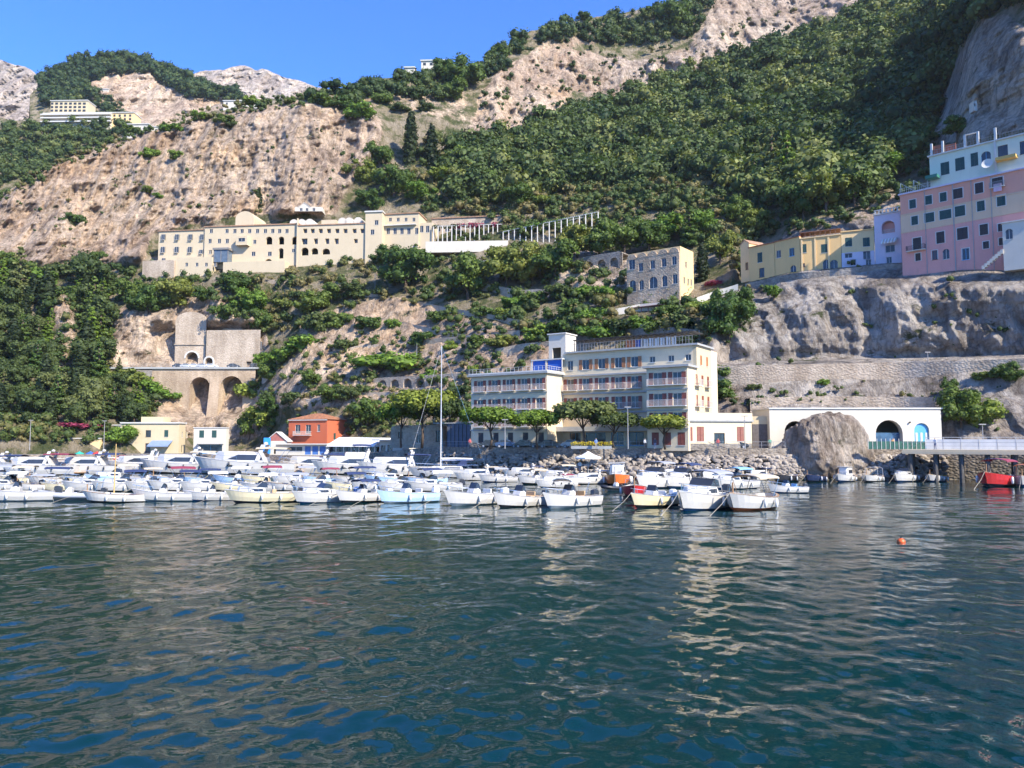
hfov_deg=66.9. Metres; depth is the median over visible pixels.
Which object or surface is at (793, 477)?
wooden boat
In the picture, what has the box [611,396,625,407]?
window
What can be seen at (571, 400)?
window
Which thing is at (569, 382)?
window
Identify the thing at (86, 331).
cypress tree
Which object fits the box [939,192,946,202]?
window
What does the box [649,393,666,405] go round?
window
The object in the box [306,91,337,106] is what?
bush
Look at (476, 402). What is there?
window
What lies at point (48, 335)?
conifer tree
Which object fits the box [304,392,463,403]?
terrace wall
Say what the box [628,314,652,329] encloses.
bush
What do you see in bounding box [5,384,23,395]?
broadleaf tree
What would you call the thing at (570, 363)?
window
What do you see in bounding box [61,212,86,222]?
bush
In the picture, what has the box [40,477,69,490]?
motorboat
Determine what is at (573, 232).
broadleaf tree
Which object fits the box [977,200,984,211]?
window
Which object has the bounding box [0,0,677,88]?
sky
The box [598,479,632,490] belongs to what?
inflatable boat
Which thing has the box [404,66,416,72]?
ridge house
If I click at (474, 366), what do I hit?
bush
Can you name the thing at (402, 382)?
arched wall
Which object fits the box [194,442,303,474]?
motor yacht
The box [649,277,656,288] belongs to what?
window
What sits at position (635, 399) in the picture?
window
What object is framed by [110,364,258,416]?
road viaduct
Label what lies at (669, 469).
motor yacht
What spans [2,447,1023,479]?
quay wall
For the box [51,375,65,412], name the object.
conifer tree
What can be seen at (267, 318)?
broadleaf tree
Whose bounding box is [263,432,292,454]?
beach hut
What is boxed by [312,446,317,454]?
blue door
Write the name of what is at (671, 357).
window
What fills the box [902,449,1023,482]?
pier
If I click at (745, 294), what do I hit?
broadleaf tree
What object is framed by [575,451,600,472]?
parasol
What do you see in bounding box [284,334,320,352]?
bush
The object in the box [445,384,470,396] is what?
bush
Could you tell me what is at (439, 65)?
broadleaf tree
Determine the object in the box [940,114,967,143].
broadleaf tree
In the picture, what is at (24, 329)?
conifer tree
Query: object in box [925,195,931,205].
window
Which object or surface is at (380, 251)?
broadleaf tree
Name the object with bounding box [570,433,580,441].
window
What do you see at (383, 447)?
window
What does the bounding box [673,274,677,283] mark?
window
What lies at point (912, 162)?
broadleaf tree
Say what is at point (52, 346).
broadleaf tree
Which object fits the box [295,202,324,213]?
white villa
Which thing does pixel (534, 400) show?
window
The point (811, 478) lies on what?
wooden boat
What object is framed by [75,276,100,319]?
conifer tree
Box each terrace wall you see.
[223,328,261,349]
[262,330,519,383]
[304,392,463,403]
[311,284,388,296]
[371,317,469,337]
[418,302,534,327]
[426,240,507,255]
[481,284,549,297]
[495,341,548,355]
[567,284,737,322]
[625,324,699,341]
[748,396,934,412]
[894,169,914,176]
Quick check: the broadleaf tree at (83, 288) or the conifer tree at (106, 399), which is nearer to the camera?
the conifer tree at (106, 399)
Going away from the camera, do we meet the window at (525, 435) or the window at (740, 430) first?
the window at (740, 430)
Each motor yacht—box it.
[0,449,85,474]
[0,451,28,474]
[59,449,131,473]
[102,449,158,472]
[140,447,217,472]
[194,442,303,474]
[274,449,343,472]
[311,444,370,473]
[356,450,431,475]
[454,464,503,480]
[502,463,543,477]
[535,472,579,486]
[569,468,608,484]
[663,465,686,474]
[703,467,728,478]
[746,466,772,479]
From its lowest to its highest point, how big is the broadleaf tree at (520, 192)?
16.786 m
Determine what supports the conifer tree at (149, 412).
on the hillside
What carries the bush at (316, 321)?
on the hillside
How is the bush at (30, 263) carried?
on the hillside
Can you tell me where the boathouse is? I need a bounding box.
[751,408,942,447]
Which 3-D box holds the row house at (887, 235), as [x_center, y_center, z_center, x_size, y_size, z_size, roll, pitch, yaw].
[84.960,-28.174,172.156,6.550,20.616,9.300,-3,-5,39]
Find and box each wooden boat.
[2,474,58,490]
[18,467,81,482]
[52,444,145,502]
[149,466,204,477]
[183,468,220,480]
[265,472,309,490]
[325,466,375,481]
[406,468,447,481]
[603,462,632,484]
[619,478,646,496]
[710,473,779,515]
[766,469,798,482]
[804,472,827,481]
[832,466,856,481]
[862,467,883,481]
[924,470,948,481]
[974,458,1017,488]
[1013,464,1023,487]
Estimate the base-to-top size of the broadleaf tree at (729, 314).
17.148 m
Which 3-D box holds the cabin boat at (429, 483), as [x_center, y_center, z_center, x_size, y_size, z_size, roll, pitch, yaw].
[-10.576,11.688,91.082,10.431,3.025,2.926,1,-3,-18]
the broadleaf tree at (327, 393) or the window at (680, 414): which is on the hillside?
the broadleaf tree at (327, 393)
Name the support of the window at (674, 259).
in the stone villa at (656, 274)
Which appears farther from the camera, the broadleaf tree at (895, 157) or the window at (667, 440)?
the broadleaf tree at (895, 157)
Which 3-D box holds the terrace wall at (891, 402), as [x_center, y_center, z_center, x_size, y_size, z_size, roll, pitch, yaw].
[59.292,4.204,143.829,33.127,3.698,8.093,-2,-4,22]
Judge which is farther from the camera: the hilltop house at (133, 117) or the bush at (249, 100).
the hilltop house at (133, 117)
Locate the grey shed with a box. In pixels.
[433,422,470,446]
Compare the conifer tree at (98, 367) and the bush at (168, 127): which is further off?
the bush at (168, 127)
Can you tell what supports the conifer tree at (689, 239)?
on the hillside
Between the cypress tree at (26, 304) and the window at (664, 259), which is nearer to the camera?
the window at (664, 259)
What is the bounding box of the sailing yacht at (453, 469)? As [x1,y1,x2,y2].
[407,346,482,477]
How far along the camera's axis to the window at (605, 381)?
134.07 m
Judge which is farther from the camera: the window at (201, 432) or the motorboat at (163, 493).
the window at (201, 432)
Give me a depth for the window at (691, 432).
121.33 m
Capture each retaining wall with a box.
[115,370,151,382]
[203,330,261,366]
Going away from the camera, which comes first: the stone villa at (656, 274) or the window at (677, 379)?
the window at (677, 379)
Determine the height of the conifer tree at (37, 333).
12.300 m
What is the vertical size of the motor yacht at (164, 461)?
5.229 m
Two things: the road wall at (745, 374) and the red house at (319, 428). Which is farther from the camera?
the red house at (319, 428)
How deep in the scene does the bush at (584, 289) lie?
209.46 m
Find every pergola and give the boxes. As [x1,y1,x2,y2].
[433,222,503,240]
[503,211,598,241]
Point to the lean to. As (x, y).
(759, 430)
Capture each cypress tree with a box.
[0,382,10,413]
[1,317,24,358]
[14,401,24,423]
[19,293,32,314]
[23,273,39,305]
[33,270,49,305]
[35,274,59,318]
[36,354,54,388]
[38,384,45,392]
[42,392,59,426]
[66,376,81,395]
[67,348,91,383]
[73,319,95,365]
[75,275,91,312]
[117,395,129,424]
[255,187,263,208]
[402,111,418,167]
[423,123,439,170]
[669,191,674,212]
[694,242,709,282]
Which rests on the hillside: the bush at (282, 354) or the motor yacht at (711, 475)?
the bush at (282, 354)
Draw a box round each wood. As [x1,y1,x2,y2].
[0,114,131,186]
[30,48,246,111]
[302,0,1023,206]
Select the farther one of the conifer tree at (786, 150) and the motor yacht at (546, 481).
the conifer tree at (786, 150)
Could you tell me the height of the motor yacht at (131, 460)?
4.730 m
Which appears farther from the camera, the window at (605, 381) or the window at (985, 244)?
the window at (985, 244)
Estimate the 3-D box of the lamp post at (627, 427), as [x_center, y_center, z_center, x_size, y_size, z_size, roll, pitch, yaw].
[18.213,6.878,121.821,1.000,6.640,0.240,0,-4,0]
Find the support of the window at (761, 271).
in the row house at (761, 261)
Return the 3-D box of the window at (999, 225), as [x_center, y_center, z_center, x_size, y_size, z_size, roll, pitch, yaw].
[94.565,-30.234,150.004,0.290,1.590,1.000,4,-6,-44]
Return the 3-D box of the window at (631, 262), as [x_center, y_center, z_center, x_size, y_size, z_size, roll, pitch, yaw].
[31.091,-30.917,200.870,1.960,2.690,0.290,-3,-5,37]
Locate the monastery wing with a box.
[384,212,437,248]
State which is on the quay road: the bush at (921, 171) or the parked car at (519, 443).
the parked car at (519, 443)
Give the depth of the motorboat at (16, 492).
75.99 m
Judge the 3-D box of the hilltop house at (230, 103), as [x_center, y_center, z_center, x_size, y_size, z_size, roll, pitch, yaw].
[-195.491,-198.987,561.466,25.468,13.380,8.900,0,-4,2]
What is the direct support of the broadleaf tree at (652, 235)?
on the hillside
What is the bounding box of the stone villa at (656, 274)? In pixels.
[627,246,693,311]
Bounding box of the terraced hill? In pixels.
[0,96,295,189]
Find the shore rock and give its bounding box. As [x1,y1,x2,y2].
[776,411,874,477]
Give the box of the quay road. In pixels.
[4,448,420,455]
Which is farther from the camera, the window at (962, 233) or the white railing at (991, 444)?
the window at (962, 233)
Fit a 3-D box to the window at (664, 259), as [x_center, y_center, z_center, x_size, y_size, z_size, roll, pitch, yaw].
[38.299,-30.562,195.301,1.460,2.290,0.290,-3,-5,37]
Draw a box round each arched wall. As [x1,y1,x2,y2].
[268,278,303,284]
[372,373,469,389]
[571,251,627,268]
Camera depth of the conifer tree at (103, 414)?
216.32 m
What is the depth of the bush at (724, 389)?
149.00 m
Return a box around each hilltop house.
[111,112,141,126]
[127,123,151,137]
[222,100,256,110]
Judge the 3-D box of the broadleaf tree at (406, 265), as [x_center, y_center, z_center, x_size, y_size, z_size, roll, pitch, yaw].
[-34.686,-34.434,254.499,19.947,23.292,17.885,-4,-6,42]
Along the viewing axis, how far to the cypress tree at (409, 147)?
322.72 m
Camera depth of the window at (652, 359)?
129.32 m
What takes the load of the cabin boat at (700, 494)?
on the water
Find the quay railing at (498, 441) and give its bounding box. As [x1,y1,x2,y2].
[444,441,552,447]
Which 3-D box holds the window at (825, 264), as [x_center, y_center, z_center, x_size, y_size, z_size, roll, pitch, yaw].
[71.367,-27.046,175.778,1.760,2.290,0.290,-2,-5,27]
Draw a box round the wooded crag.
[29,68,223,125]
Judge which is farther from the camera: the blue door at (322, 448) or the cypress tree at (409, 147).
the cypress tree at (409, 147)
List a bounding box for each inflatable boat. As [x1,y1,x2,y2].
[36,483,107,500]
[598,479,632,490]
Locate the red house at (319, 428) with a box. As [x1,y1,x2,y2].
[287,413,346,443]
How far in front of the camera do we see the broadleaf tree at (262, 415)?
234.10 m
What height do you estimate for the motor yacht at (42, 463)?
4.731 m
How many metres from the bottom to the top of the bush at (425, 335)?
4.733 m
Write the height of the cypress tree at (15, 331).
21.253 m
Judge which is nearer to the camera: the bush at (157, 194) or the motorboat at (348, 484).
the motorboat at (348, 484)
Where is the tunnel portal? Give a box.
[174,312,206,363]
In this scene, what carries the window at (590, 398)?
in the hotel building at (660, 378)
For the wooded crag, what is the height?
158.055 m
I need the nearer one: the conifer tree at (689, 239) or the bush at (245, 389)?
the conifer tree at (689, 239)
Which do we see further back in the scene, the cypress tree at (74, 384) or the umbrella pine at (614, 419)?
the cypress tree at (74, 384)
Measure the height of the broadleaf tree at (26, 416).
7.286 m
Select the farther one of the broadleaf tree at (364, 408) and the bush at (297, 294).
the bush at (297, 294)
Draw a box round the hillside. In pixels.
[0,0,1023,453]
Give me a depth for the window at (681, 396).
122.05 m
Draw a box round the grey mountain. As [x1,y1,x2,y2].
[0,60,321,120]
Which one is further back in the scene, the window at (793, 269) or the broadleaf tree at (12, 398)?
the broadleaf tree at (12, 398)
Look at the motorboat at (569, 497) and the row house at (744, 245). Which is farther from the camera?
the row house at (744, 245)
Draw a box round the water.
[0,473,1023,767]
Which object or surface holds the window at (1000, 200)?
in the apartment house at (954, 226)
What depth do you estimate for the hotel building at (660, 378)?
133.17 m
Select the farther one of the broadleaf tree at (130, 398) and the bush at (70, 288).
the bush at (70, 288)
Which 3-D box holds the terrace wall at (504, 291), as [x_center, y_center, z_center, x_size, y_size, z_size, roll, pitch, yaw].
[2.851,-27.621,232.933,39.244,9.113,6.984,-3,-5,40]
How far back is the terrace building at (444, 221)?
284.39 m
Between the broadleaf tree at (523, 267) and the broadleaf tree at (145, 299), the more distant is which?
the broadleaf tree at (145, 299)
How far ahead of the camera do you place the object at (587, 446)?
122.17 m
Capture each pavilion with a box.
[272,444,330,454]
[326,437,390,453]
[372,439,415,451]
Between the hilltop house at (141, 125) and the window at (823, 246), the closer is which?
the window at (823, 246)
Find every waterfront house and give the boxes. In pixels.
[120,417,187,452]
[193,427,229,453]
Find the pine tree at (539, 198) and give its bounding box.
[535,195,550,210]
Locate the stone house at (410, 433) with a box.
[390,425,446,447]
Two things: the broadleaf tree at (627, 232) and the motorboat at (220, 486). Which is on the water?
the motorboat at (220, 486)
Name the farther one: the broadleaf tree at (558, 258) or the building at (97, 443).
the broadleaf tree at (558, 258)
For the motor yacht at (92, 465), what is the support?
on the water
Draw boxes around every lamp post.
[624,407,630,448]
[741,416,747,448]
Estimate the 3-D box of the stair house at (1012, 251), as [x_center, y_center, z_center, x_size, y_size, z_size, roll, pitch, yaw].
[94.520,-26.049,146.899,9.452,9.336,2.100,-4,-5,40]
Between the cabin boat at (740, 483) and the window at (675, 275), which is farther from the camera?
the window at (675, 275)
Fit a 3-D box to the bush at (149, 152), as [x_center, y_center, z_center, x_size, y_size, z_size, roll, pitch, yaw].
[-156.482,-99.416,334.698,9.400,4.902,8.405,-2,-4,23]
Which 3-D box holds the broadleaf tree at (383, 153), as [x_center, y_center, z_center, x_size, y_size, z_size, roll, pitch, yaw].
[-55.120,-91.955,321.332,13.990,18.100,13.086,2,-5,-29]
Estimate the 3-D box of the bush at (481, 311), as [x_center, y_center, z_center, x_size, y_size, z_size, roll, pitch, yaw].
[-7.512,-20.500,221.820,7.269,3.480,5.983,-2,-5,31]
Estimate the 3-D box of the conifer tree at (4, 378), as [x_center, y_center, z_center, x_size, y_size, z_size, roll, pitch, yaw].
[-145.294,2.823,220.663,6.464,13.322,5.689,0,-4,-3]
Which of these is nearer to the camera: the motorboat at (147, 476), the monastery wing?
the motorboat at (147, 476)
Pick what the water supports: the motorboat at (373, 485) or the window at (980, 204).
the motorboat at (373, 485)
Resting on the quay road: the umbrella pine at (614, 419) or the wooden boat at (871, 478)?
the umbrella pine at (614, 419)
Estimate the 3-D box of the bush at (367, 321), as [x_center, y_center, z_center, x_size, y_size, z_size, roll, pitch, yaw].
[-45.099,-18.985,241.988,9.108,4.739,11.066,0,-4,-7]
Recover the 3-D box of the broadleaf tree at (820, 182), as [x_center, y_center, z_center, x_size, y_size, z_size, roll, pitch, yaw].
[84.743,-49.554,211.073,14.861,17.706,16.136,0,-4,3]
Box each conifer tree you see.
[0,260,9,284]
[0,371,9,392]
[2,247,31,297]
[19,313,33,342]
[28,340,42,375]
[32,321,43,343]
[36,271,61,310]
[41,318,54,341]
[44,308,55,328]
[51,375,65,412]
[73,307,100,352]
[74,273,82,299]
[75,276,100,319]
[89,342,108,378]
[94,308,111,338]
[94,401,111,429]
[97,378,109,412]
[98,275,112,303]
[102,320,114,328]
[105,384,120,417]
[107,278,114,294]
[107,378,112,397]
[115,357,122,371]
[130,384,135,393]
[134,385,147,413]
[145,408,152,416]
[678,205,701,247]
[745,156,757,191]
[763,129,778,167]
[778,130,795,164]
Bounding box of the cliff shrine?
[969,101,976,113]
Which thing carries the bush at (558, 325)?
on the hillside
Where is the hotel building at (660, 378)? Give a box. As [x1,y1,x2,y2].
[467,330,717,450]
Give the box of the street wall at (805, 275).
[743,263,1023,288]
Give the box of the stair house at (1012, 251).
[982,219,1023,272]
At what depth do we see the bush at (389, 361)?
217.55 m
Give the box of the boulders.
[434,451,949,479]
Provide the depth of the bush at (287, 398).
222.47 m
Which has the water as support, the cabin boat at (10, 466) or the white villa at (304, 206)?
the cabin boat at (10, 466)
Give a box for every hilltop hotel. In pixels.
[40,112,112,129]
[50,100,95,112]
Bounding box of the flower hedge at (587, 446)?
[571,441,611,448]
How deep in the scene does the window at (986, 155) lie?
153.01 m
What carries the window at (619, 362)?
in the hotel building at (660, 378)
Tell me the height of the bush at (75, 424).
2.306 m
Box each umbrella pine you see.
[375,402,423,447]
[388,388,458,447]
[423,398,470,422]
[457,406,516,448]
[509,409,560,448]
[550,399,617,449]
[587,411,640,447]
[639,414,688,449]
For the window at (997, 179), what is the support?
in the apartment house at (954, 226)
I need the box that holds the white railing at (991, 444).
[902,437,1023,449]
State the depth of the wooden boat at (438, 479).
104.65 m
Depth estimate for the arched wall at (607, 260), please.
225.48 m
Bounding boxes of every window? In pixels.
[146,430,150,436]
[199,430,203,437]
[199,445,221,453]
[212,430,216,437]
[289,447,302,451]
[295,425,299,433]
[305,425,310,433]
[381,445,385,451]
[416,434,420,442]
[436,430,439,441]
[474,381,485,391]
[474,400,485,407]
[478,433,482,443]
[488,380,500,390]
[488,399,500,408]
[493,433,498,440]
[503,379,514,390]
[503,399,514,408]
[508,433,512,440]
[517,378,529,389]
[517,398,529,408]
[523,433,527,439]
[532,378,544,388]
[532,398,544,408]
[538,432,543,442]
[564,379,576,389]
[564,398,576,402]
[567,361,572,370]
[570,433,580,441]
[579,359,591,369]
[579,378,592,389]
[579,397,592,400]
[586,432,605,445]
[595,358,607,368]
[595,377,608,388]
[595,397,608,401]
[610,432,623,445]
[611,357,624,367]
[611,377,624,388]
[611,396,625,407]
[627,356,641,367]
[627,376,641,387]
[627,396,641,407]
[629,259,634,269]
[629,432,643,445]
[630,280,635,291]
[639,263,642,271]
[639,280,643,289]
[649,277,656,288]
[649,372,665,384]
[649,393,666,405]
[649,412,666,415]
[650,260,654,268]
[650,356,655,362]
[651,432,658,445]
[661,258,666,267]
[662,276,666,286]
[664,432,671,445]
[668,355,674,361]
[668,371,685,383]
[668,393,685,405]
[668,412,686,418]
[671,256,676,265]
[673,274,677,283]
[677,432,685,445]
[685,354,691,360]
[690,427,692,441]
[696,427,704,441]
[737,427,743,441]
[757,252,761,262]
[759,268,764,277]
[776,250,780,258]
[789,248,794,256]
[791,265,795,271]
[800,244,806,252]
[821,244,827,253]
[823,260,827,268]
[830,260,837,267]
[845,237,851,246]
[863,237,869,246]
[863,251,870,259]
[886,244,894,252]
[886,257,891,262]
[909,199,915,208]
[911,216,918,225]
[913,237,920,249]
[915,253,920,261]
[924,212,934,223]
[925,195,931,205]
[932,250,937,259]
[936,231,944,243]
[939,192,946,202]
[939,209,950,220]
[940,161,949,175]
[943,249,949,259]
[953,188,962,199]
[955,157,964,171]
[955,205,965,216]
[957,227,967,240]
[962,248,969,260]
[970,152,978,166]
[975,182,983,193]
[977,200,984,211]
[979,224,988,235]
[981,151,990,161]
[983,241,988,248]
[992,176,1002,186]
[997,196,1005,206]
[998,144,1007,156]
[998,224,1001,231]
[999,238,1002,245]
[1005,229,1012,239]
[1020,141,1023,154]
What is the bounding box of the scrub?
[0,0,1009,442]
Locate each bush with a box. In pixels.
[0,250,17,260]
[0,258,37,272]
[27,267,58,281]
[39,262,77,276]
[56,422,101,428]
[60,285,78,294]
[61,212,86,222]
[107,368,153,384]
[117,391,163,411]
[122,123,140,134]
[136,379,162,388]
[138,147,161,157]
[140,185,153,192]
[144,386,181,400]
[151,192,163,197]
[156,123,183,131]
[167,149,182,159]
[189,109,211,120]
[191,288,209,301]
[206,304,235,319]
[212,112,235,121]
[225,120,237,128]
[232,379,261,399]
[240,95,260,105]
[258,392,274,401]
[265,346,294,362]
[270,298,292,308]
[279,392,300,404]
[283,96,295,102]
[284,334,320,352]
[290,291,304,298]
[301,311,334,331]
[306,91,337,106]
[322,310,353,327]
[328,94,352,109]
[331,339,358,348]
[342,100,376,117]
[346,351,422,370]
[354,315,381,328]
[368,92,393,103]
[383,318,401,328]
[388,101,411,111]
[404,86,424,99]
[407,331,435,344]
[416,99,435,111]
[419,369,436,379]
[425,310,449,323]
[440,341,458,350]
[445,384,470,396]
[466,364,478,368]
[470,334,489,344]
[474,306,494,317]
[486,334,513,346]
[493,307,508,316]
[500,296,525,307]
[519,290,547,302]
[520,322,553,340]
[542,284,575,297]
[545,319,568,332]
[556,298,590,315]
[571,320,619,337]
[572,307,608,318]
[572,316,604,324]
[575,284,596,296]
[593,285,623,294]
[602,319,633,330]
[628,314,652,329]
[640,320,660,333]
[651,304,682,317]
[654,314,695,328]
[677,335,700,343]
[684,299,709,310]
[704,280,723,285]
[717,364,730,377]
[717,378,737,398]
[745,384,762,389]
[816,378,829,384]
[917,167,929,175]
[970,371,994,380]
[986,371,1001,377]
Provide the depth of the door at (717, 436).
122.37 m
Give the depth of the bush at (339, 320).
246.54 m
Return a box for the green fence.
[868,439,925,448]
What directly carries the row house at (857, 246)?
on the hillside
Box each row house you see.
[739,240,762,282]
[748,242,774,281]
[774,236,803,275]
[799,228,841,270]
[840,228,874,266]
[873,206,901,263]
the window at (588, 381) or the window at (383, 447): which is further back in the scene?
the window at (383, 447)
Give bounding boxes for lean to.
[752,416,767,447]
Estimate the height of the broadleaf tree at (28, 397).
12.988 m
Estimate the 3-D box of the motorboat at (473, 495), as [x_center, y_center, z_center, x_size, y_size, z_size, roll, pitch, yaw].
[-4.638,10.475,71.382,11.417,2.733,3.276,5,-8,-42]
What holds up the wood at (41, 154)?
on the terraced hill
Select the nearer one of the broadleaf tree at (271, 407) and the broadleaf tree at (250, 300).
the broadleaf tree at (271, 407)
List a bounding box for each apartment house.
[898,167,1023,275]
[925,127,1023,186]
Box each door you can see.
[145,443,150,452]
[305,446,310,454]
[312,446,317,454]
[320,446,325,454]
[714,433,724,443]
[914,423,928,441]
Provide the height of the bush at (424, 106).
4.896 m
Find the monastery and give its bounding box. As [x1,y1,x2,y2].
[142,210,385,277]
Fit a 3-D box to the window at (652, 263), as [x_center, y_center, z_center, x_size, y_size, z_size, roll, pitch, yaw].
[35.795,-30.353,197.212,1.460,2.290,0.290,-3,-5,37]
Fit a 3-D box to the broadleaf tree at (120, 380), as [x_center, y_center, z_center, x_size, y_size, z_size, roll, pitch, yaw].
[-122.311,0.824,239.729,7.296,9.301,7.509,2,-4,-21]
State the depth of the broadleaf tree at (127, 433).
210.21 m
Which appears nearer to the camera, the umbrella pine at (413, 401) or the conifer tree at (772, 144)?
the umbrella pine at (413, 401)
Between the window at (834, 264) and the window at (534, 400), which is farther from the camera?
the window at (834, 264)
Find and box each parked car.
[479,440,497,446]
[495,440,515,446]
[514,440,535,447]
[538,440,560,447]
[561,440,581,447]
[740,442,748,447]
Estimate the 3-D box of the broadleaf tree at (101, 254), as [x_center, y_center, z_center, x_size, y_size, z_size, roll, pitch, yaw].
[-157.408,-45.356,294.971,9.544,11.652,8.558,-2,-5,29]
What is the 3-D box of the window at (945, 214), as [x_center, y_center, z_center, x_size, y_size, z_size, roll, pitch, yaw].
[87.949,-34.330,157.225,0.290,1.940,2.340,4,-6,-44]
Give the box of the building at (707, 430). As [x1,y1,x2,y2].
[689,413,753,449]
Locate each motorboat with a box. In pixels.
[0,465,54,482]
[0,481,62,501]
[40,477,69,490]
[51,472,89,481]
[124,483,200,501]
[127,467,177,480]
[178,485,232,500]
[207,478,261,491]
[210,466,263,482]
[219,473,294,491]
[229,465,281,482]
[298,467,353,482]
[309,479,392,505]
[323,472,381,490]
[335,476,380,491]
[352,483,440,505]
[416,482,511,508]
[470,485,549,509]
[471,467,518,482]
[507,468,556,483]
[518,478,602,512]
[614,485,679,509]
[761,480,808,492]
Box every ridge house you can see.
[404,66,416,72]
[420,59,444,68]
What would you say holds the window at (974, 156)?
in the apartment house at (951, 163)
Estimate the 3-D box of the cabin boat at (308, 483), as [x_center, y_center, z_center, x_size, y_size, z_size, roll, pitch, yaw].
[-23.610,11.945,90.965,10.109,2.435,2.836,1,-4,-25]
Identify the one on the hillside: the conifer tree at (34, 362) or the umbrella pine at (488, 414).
the conifer tree at (34, 362)
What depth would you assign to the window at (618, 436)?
131.90 m
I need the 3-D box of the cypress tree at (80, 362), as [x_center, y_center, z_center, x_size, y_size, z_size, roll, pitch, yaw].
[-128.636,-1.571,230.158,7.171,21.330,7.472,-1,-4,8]
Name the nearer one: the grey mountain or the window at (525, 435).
the window at (525, 435)
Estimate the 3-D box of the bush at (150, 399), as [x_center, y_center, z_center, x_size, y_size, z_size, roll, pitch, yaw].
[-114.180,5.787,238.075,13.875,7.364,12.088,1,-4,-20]
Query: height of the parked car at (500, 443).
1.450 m
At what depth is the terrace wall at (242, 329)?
262.95 m
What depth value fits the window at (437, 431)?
160.41 m
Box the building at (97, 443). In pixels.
[70,438,102,448]
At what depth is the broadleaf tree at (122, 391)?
235.38 m
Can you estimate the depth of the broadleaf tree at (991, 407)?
125.58 m
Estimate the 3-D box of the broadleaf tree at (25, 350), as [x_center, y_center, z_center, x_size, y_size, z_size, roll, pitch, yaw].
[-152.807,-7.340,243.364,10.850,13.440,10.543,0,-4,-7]
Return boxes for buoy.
[896,537,904,542]
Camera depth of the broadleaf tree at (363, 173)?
313.78 m
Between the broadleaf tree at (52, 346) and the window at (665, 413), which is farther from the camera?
the broadleaf tree at (52, 346)
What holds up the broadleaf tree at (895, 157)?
on the hillside
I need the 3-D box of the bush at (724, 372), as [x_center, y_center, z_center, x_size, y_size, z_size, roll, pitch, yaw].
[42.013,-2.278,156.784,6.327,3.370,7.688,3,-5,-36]
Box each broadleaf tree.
[0,284,22,308]
[0,303,23,330]
[0,335,6,355]
[0,361,13,380]
[1,358,23,367]
[5,339,42,364]
[5,364,35,381]
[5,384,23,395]
[6,313,42,337]
[7,393,19,403]
[15,387,59,412]
[18,411,42,422]
[20,316,49,332]
[35,371,70,389]
[37,351,58,366]
[40,340,67,352]
[60,400,93,429]
[61,380,108,423]
[67,336,118,361]
[68,249,117,285]
[70,283,108,298]
[78,292,122,325]
[78,374,115,390]
[89,251,108,258]
[102,424,138,445]
[104,372,128,390]
[115,277,146,296]
[116,396,135,406]
[117,387,130,398]
[122,401,151,421]
[123,283,171,313]
[152,277,196,331]
[220,273,253,292]
[227,301,264,312]
[229,287,269,328]
[235,412,260,439]
[242,405,275,427]
[246,307,278,329]
[252,352,268,366]
[255,360,276,381]
[255,393,278,416]
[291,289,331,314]
[300,368,321,389]
[314,382,343,404]
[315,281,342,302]
[333,384,366,399]
[338,280,365,298]
[340,157,377,182]
[345,396,384,425]
[352,188,384,210]
[363,140,393,167]
[368,243,401,264]
[370,161,413,196]
[373,245,435,293]
[402,179,438,201]
[426,164,462,181]
[428,57,453,76]
[437,77,467,101]
[441,52,486,89]
[443,253,486,299]
[448,144,473,153]
[480,245,523,286]
[485,169,499,179]
[489,45,509,58]
[499,181,539,205]
[509,240,551,286]
[528,238,580,280]
[554,223,592,257]
[575,11,591,19]
[580,216,626,254]
[608,218,642,252]
[631,219,670,250]
[644,5,656,10]
[649,211,684,234]
[653,0,696,26]
[688,208,723,235]
[700,288,738,316]
[700,293,757,340]
[703,229,737,264]
[719,193,753,221]
[733,208,773,231]
[736,286,754,304]
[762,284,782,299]
[778,184,826,220]
[801,165,855,211]
[837,170,876,206]
[867,151,904,179]
[894,151,920,176]
[916,122,941,148]
[933,385,984,428]
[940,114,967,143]
[940,378,958,389]
[949,397,1008,428]
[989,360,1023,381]
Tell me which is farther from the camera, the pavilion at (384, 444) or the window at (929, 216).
the pavilion at (384, 444)
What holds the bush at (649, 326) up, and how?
on the hillside
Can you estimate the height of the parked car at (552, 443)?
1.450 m
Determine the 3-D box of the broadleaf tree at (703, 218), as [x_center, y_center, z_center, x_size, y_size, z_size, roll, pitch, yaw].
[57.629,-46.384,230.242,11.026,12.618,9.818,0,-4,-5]
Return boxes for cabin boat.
[0,465,28,474]
[0,471,45,489]
[44,474,131,491]
[74,469,159,491]
[78,464,152,480]
[108,476,183,489]
[124,470,216,491]
[173,471,241,490]
[196,482,303,503]
[264,466,323,482]
[269,483,357,504]
[278,475,348,489]
[359,468,424,482]
[369,476,406,490]
[396,470,464,490]
[538,464,583,477]
[630,461,675,487]
[659,462,707,487]
[661,469,737,515]
[712,467,759,488]
[891,468,921,481]
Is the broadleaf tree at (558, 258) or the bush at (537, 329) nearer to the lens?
the bush at (537, 329)
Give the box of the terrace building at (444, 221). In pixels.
[431,215,501,233]
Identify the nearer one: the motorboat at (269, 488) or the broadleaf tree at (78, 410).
the motorboat at (269, 488)
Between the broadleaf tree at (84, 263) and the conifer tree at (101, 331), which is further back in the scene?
the broadleaf tree at (84, 263)
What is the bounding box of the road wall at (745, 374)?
[717,359,1023,384]
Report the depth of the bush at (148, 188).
320.75 m
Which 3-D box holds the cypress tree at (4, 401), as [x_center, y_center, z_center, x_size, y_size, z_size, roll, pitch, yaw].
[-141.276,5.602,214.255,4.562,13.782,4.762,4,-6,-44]

